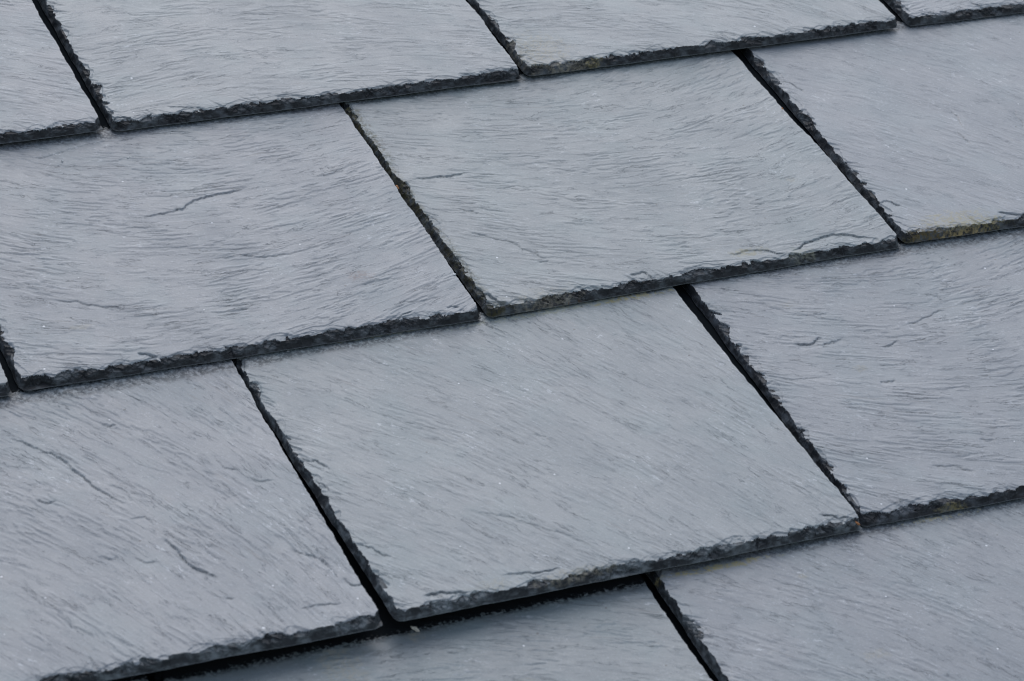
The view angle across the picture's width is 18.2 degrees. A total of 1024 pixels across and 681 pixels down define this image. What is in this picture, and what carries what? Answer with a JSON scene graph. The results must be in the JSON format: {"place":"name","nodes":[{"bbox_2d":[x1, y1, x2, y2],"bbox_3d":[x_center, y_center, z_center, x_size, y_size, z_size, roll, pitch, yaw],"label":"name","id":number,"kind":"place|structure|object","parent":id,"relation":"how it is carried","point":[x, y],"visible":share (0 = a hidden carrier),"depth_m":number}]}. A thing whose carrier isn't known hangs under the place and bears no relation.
{"place":"outdoors","nodes":[
{"label":"outdoors","id":0,"kind":"place"},
{"label":"roof deck","id":1,"kind":"structure","parent":0,"visible":0},
{"bbox_2d":[639,573,718,680],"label":"roof slate","id":2,"kind":"object","parent":1,"relation":"on","point":[666,609],"visible":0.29,"depth_m":1.83},
{"label":"roof slate","id":3,"kind":"object","parent":1,"relation":"on","visible":0},
{"bbox_2d":[739,0,1023,242],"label":"roof slate","id":4,"kind":"object","parent":3,"relation":"on","point":[917,132],"visible":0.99,"depth_m":2.26},
{"bbox_2d":[884,0,1023,25],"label":"roof slate","id":5,"kind":"object","parent":4,"relation":"on","point":[915,12],"visible":1,"depth_m":2.38},
{"label":"roof slate","id":6,"kind":"object","parent":1,"relation":"on","visible":0},
{"bbox_2d":[681,49,1023,525],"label":"roof slate","id":7,"kind":"object","parent":6,"relation":"on","point":[889,383],"visible":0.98,"depth_m":2.02},
{"label":"roof slate","id":8,"kind":"object","parent":1,"relation":"on","visible":0},
{"bbox_2d":[108,674,147,680],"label":"roof slate","id":9,"kind":"object","parent":8,"relation":"on","point":[141,677],"visible":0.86,"depth_m":1.72},
{"bbox_2d":[0,350,381,680],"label":"roof slate","id":10,"kind":"object","parent":9,"relation":"on","point":[160,520],"visible":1,"depth_m":1.80},
{"bbox_2d":[0,364,11,396],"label":"roof slate","id":11,"kind":"object","parent":10,"relation":"on","point":[5,390],"visible":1,"depth_m":1.89},
{"bbox_2d":[146,405,712,680],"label":"roof slate","id":12,"kind":"object","parent":8,"relation":"on","point":[620,629],"visible":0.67,"depth_m":1.78},
{"label":"roof slate","id":13,"kind":"object","parent":1,"relation":"on","visible":0},
{"bbox_2d":[645,285,1023,680],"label":"roof slate","id":14,"kind":"object","parent":13,"relation":"on","point":[937,597],"visible":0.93,"depth_m":1.84},
{"bbox_2d":[231,231,862,620],"bbox_3d":[-0.052,-0.039,2.043,0.303,0.014,0.600,-10,39,-23],"label":"roof slate","id":15,"kind":"object","parent":14,"relation":"on","point":[484,459],"visible":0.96,"depth_m":1.91},
{"bbox_2d":[0,0,480,390],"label":"roof slate","id":16,"kind":"object","parent":15,"relation":"on","point":[162,247],"visible":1,"depth_m":2.03},
{"bbox_2d":[0,0,102,143],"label":"roof slate","id":17,"kind":"object","parent":16,"relation":"on","point":[43,95],"visible":1,"depth_m":2.15},
{"bbox_2d":[38,0,520,130],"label":"roof slate","id":18,"kind":"object","parent":16,"relation":"on","point":[139,64],"visible":1,"depth_m":2.22},
{"bbox_2d":[339,0,900,316],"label":"roof slate","id":19,"kind":"object","parent":15,"relation":"on","point":[525,193],"visible":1,"depth_m":2.15},
{"bbox_2d":[468,0,898,75],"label":"roof slate","id":20,"kind":"object","parent":19,"relation":"on","point":[537,37],"visible":1,"depth_m":2.31}
]}

